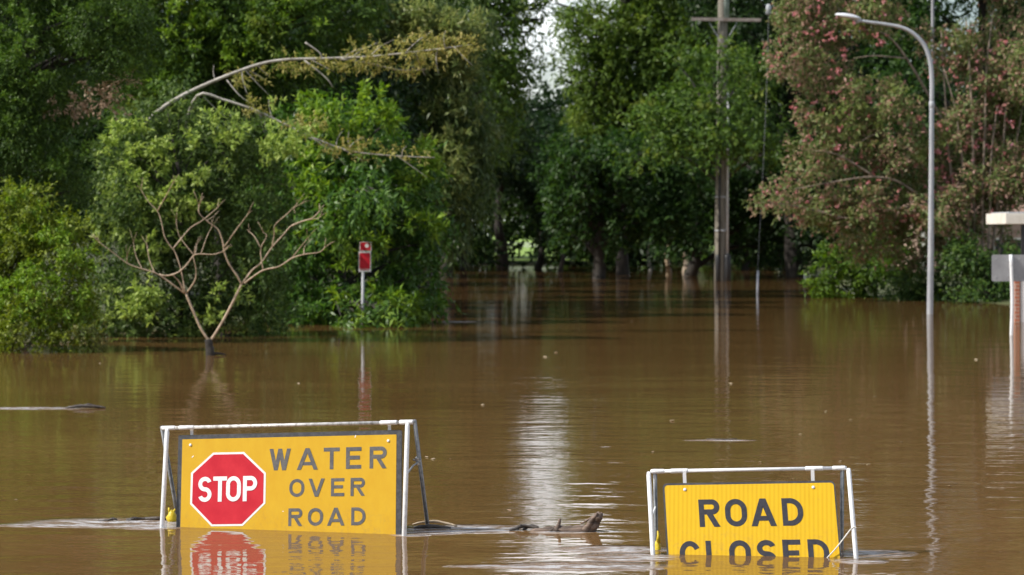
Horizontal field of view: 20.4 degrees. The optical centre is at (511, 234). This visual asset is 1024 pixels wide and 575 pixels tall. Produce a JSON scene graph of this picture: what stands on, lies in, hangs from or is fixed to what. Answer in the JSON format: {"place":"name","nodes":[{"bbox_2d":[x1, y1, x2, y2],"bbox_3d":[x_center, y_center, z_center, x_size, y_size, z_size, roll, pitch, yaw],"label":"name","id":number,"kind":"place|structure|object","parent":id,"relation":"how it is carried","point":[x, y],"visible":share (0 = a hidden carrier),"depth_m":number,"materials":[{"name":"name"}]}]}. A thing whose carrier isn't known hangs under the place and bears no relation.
{"place":"outdoors","nodes":[
{"label":"outdoors","id":0,"kind":"place"},
{"bbox_2d":[166,507,176,521],"bbox_3d":[-2.375,1.962,19.826,0.079,0.120,0.060,0,0,0],"label":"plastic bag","id":1,"kind":"object","parent":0,"point":[171,516],"visible":0.92,"depth_m":19.81,"materials":[{"name":"yellow plastic"}]},
{"bbox_2d":[1,236,1009,339],"bbox_3d":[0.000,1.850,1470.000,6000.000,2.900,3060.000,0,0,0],"label":"ground","id":2,"kind":"structure","parent":0,"point":[525,257],"depth_m":97.45,"materials":[{"name":"green plant"}]},
{"bbox_2d":[0,174,117,352],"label":"shrub","id":3,"kind":"object","parent":2,"relation":"on","point":[27,240],"visible":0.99,"depth_m":48.48,"materials":[{"name":"green plant"}]},
{"bbox_2d":[0,0,174,220],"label":"fine leaved tree","id":4,"kind":"object","parent":2,"relation":"on","point":[122,44],"visible":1,"depth_m":52.04,"materials":[{"name":"green plant"}]},
{"bbox_2d":[79,74,320,337],"bbox_3d":[-6.291,-0.383,56.715,5.035,5.825,4.190,0,0,0],"label":"bush","id":5,"kind":"object","parent":2,"relation":"on","point":[145,304],"visible":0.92,"depth_m":56.19,"materials":[{"name":"green plant"}]},
{"bbox_2d":[0,0,452,298],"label":"evergreen","id":6,"kind":"object","parent":2,"relation":"on","point":[394,90],"visible":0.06,"depth_m":74.86,"materials":[{"name":"green plant"}]},
{"bbox_2d":[90,0,396,295],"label":"young tree","id":7,"kind":"object","parent":2,"relation":"on","point":[258,33],"visible":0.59,"depth_m":67.10,"materials":[{"name":"green plant"}]},
{"bbox_2d":[175,92,434,223],"bbox_3d":[-4.303,-1.546,57.227,5.447,2.673,1.240,0,0,8],"label":"leaning tree","id":8,"kind":"object","parent":2,"relation":"on","point":[337,147],"visible":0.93,"depth_m":57.18,"materials":[{"name":"green plant"}]},
{"bbox_2d":[238,78,466,328],"bbox_3d":[-3.609,-0.420,63.083,5.237,6.090,5.873,0,0,0],"label":"broadleaf tree","id":9,"kind":"object","parent":2,"relation":"on","point":[346,224],"visible":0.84,"depth_m":63.19,"materials":[{"name":"green plant"}]},
{"bbox_2d":[359,242,370,325],"bbox_3d":[-3.223,1.583,61.956,0.328,2.840,0.099,0,0,0],"label":"regulation sign","id":10,"kind":"object","parent":2,"relation":"on","point":[364,257],"visible":0.85,"depth_m":61.91,"materials":[{"name":"red metal"}]},
{"bbox_2d":[292,0,564,292],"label":"tall tree","id":11,"kind":"object","parent":2,"relation":"on","point":[504,68],"visible":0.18,"depth_m":95.79,"materials":[{"name":"green plant"}]},
{"bbox_2d":[339,0,518,296],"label":"weeping tree","id":12,"kind":"object","parent":2,"relation":"on","point":[466,153],"visible":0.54,"depth_m":80.92,"materials":[{"name":"green plant"}]},
{"bbox_2d":[437,122,546,269],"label":"tree","id":13,"kind":"object","parent":2,"relation":"on","point":[519,167],"visible":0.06,"depth_m":150.73,"materials":[{"name":"green plant"}]},
{"bbox_2d":[440,83,548,272],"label":"dark tree","id":14,"kind":"object","parent":2,"relation":"on","point":[527,137],"visible":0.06,"depth_m":143.38,"materials":[{"name":"green plant"}]},
{"bbox_2d":[467,202,535,238],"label":"distant treeline","id":15,"kind":"object","parent":2,"relation":"on","point":[505,219],"visible":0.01,"depth_m":408.19,"materials":[{"name":"green plant"}]},
{"bbox_2d":[1,0,1020,276],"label":"distant wood","id":16,"kind":"object","parent":2,"relation":"on","point":[489,246],"visible":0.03,"depth_m":175.59,"materials":[{"name":"green plant"}]},
{"bbox_2d":[480,154,541,267],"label":"tree","id":17,"kind":"object","parent":2,"relation":"on","point":[500,237],"visible":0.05,"depth_m":171.74,"materials":[{"name":"green plant"}]},
{"bbox_2d":[501,147,559,268],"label":"tree","id":18,"kind":"object","parent":2,"relation":"on","point":[529,193],"visible":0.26,"depth_m":164.41,"materials":[{"name":"green plant"}]},
{"bbox_2d":[533,200,589,271],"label":"tree","id":19,"kind":"object","parent":2,"relation":"on","point":[561,264],"visible":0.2,"depth_m":149.84,"materials":[{"name":"green plant"}]},
{"bbox_2d":[526,119,714,278],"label":"rounded tree","id":20,"kind":"object","parent":2,"relation":"on","point":[600,186],"visible":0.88,"depth_m":126.89,"materials":[{"name":"green plant"}]},
{"bbox_2d":[542,0,746,274],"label":"broad tree","id":21,"kind":"object","parent":2,"relation":"on","point":[601,56],"visible":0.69,"depth_m":140.85,"materials":[{"name":"green plant"}]},
{"bbox_2d":[631,217,668,269],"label":"tree","id":22,"kind":"object","parent":2,"relation":"on","point":[644,250],"visible":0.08,"depth_m":157.83,"materials":[{"name":"green plant"}]},
{"bbox_2d":[630,224,694,274],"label":"tree","id":23,"kind":"object","parent":2,"relation":"on","point":[667,262],"visible":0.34,"depth_m":139.27,"materials":[{"name":"green plant"}]},
{"bbox_2d":[662,212,710,272],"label":"tree","id":24,"kind":"object","parent":2,"relation":"on","point":[684,265],"visible":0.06,"depth_m":149.84,"materials":[{"name":"green plant"}]},
{"bbox_2d":[701,246,712,259],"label":"round bush","id":25,"kind":"object","parent":2,"relation":"on","point":[707,254],"visible":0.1,"depth_m":195.62,"materials":[{"name":"green plant"}]},
{"bbox_2d":[602,19,822,181],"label":"spreading tree","id":26,"kind":"object","parent":2,"relation":"on","point":[708,117],"visible":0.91,"depth_m":121.07,"materials":[{"name":"green plant"}]},
{"bbox_2d":[691,0,760,280],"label":"power pole","id":27,"kind":"object","parent":2,"relation":"on","point":[722,266],"visible":0.73,"depth_m":122.39,"materials":[{"name":"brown wood"}]},
{"bbox_2d":[642,146,824,275],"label":"fig tree","id":28,"kind":"object","parent":2,"relation":"on","point":[737,225],"visible":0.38,"depth_m":135.12,"materials":[{"name":"green plant"}]},
{"bbox_2d":[729,228,777,269],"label":"tree","id":29,"kind":"object","parent":2,"relation":"on","point":[743,266],"visible":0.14,"depth_m":159.93,"materials":[{"name":"green plant"}]},
{"bbox_2d":[756,0,770,292],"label":"stay wire","id":30,"kind":"object","parent":2,"relation":"on","point":[768,8],"visible":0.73,"depth_m":98.32,"materials":[{"name":"grey metal"}]},
{"bbox_2d":[757,236,816,268],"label":"tree","id":31,"kind":"object","parent":2,"relation":"on","point":[768,245],"visible":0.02,"depth_m":164.73,"materials":[{"name":"green plant"}]},
{"bbox_2d":[677,0,914,277],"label":"dark tree","id":32,"kind":"object","parent":2,"relation":"on","point":[794,242],"visible":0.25,"depth_m":131.58,"materials":[{"name":"green plant"}]},
{"bbox_2d":[795,218,925,297],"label":"shrub","id":33,"kind":"object","parent":2,"relation":"on","point":[870,280],"visible":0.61,"depth_m":89.73,"materials":[{"name":"green plant"}]},
{"bbox_2d":[740,0,1023,296],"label":"flowering tree","id":34,"kind":"object","parent":2,"relation":"on","point":[1002,97],"visible":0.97,"depth_m":85.31,"materials":[{"name":"green plant"}]},
{"bbox_2d":[835,13,933,314],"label":"street lamp","id":35,"kind":"object","parent":2,"relation":"on","point":[930,268],"visible":0.94,"depth_m":71.06,"materials":[{"name":"grey metal"}]},
{"bbox_2d":[874,249,971,300],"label":"shrub","id":36,"kind":"object","parent":2,"relation":"on","point":[915,289],"visible":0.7,"depth_m":85.94,"materials":[{"name":"green plant"}]},
{"bbox_2d":[836,0,1023,203],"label":"dark tree","id":37,"kind":"object","parent":2,"relation":"on","point":[906,48],"visible":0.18,"depth_m":125.13,"materials":[{"name":"green plant"}]},
{"bbox_2d":[931,0,933,61],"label":"slender pole","id":38,"kind":"object","parent":2,"relation":"on","point":[932,13],"visible":0.17,"depth_m":103.95,"materials":[{"name":"metal"}]},
{"bbox_2d":[898,182,1023,271],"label":"house","id":39,"kind":"structure","parent":2,"relation":"on","point":[1017,227],"depth_m":112.00,"materials":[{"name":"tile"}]},
{"bbox_2d":[934,229,1020,303],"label":"shrub","id":40,"kind":"object","parent":2,"relation":"on","point":[965,259],"visible":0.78,"depth_m":83.45,"materials":[{"name":"green plant"}]},
{"bbox_2d":[986,212,1023,321],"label":"shelter","id":41,"kind":"object","parent":2,"relation":"on","point":[1005,218],"visible":0.55,"depth_m":64.94,"materials":[{"name":"white brick"}]},
{"bbox_2d":[0,264,1023,574],"bbox_3d":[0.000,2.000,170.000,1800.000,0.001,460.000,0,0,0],"label":"water","id":42,"kind":"structure","parent":0,"point":[776,370],"depth_m":30.57,"materials":[{"name":"brown liquid"}]},
{"bbox_2d":[65,403,105,407],"bbox_3d":[-4.908,1.976,32.719,0.470,0.071,0.048,0,0,0],"label":"driftwood","id":43,"kind":"object","parent":42,"relation":"on","point":[88,405],"visible":1,"depth_m":32.70,"materials":[{"name":"grey wood"}]},
{"bbox_2d":[98,517,116,520],"bbox_3d":[-2.823,1.989,19.864,0.136,0.030,0.020,0,0,0],"label":"driftwood","id":44,"kind":"object","parent":42,"relation":"on","point":[112,518],"visible":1,"depth_m":19.86,"materials":[{"name":"wood"}]},
{"bbox_2d":[126,516,165,520],"bbox_3d":[-2.563,1.991,19.934,0.288,0.029,0.079,0,0,-12],"label":"driftwood","id":45,"kind":"object","parent":42,"relation":"on","point":[145,518],"visible":0.91,"depth_m":19.93,"materials":[{"name":"wood"}]},
{"bbox_2d":[90,175,334,355],"bbox_3d":[-4.918,0.703,47.025,4.024,3.394,0.868,0,0,0],"label":"bare sapling","id":46,"kind":"object","parent":42,"relation":"in","point":[209,348],"visible":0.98,"depth_m":46.97,"materials":[{"name":"beige plant"}]},
{"bbox_2d":[160,419,428,535],"bbox_3d":[-1.518,1.923,19.526,2.009,1.284,1.064,-3,-1,17],"label":"road sign","id":47,"kind":"object","parent":42,"relation":"on","point":[344,481],"visible":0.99,"depth_m":19.26,"materials":[{"name":"metal"}]},
{"bbox_2d":[414,524,450,527],"bbox_3d":[-0.541,1.991,19.381,0.257,0.040,0.077,0,0,0],"label":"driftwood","id":48,"kind":"object","parent":42,"relation":"on","point":[430,526],"visible":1,"depth_m":19.35,"materials":[{"name":"black wood"}]},
{"bbox_2d":[412,520,456,526],"bbox_3d":[-0.525,1.978,19.505,0.315,0.043,0.072,0,0,10],"label":"driftwood","id":49,"kind":"object","parent":42,"relation":"on","point":[437,521],"visible":1,"depth_m":19.49,"materials":[{"name":"beige wood"}]},
{"bbox_2d":[509,524,538,530],"bbox_3d":[0.087,1.980,19.227,0.223,0.053,0.068,0,0,-10],"label":"driftwood","id":50,"kind":"object","parent":42,"relation":"on","point":[524,526],"visible":1,"depth_m":19.22,"materials":[{"name":"wood"}]},
{"bbox_2d":[530,512,602,531],"bbox_3d":[0.369,1.942,19.151,0.494,0.160,0.112,0,0,1],"label":"driftwood","id":51,"kind":"object","parent":42,"relation":"on","point":[593,522],"visible":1,"depth_m":19.12,"materials":[{"name":"brown wood"}]},
{"bbox_2d":[647,465,858,558],"bbox_3d":[1.532,2.150,17.910,1.408,1.368,1.112,-2,0,9],"label":"road sign","id":52,"kind":"object","parent":42,"relation":"in","point":[789,518],"visible":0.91,"depth_m":17.80,"materials":[{"name":"yellow metal"}]},
{"bbox_2d":[992,255,1023,334],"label":"road sign","id":53,"kind":"object","parent":42,"relation":"in","point":[1010,268],"visible":0.8,"depth_m":56.48,"materials":[{"name":"white metal"}]},
{"bbox_2d":[65,0,1016,234],"label":"sky","id":54,"kind":"structure","parent":0,"point":[544,29],"materials":[{"name":"white"}]},
{"bbox_2d":[655,531,660,549],"bbox_3d":[0.924,1.960,18.049,0.042,0.161,0.038,0,0,17],"label":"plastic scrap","id":55,"kind":"object","parent":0,"point":[657,544],"visible":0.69,"depth_m":18.04,"materials":[{"name":"yellow plastic"}]}
]}

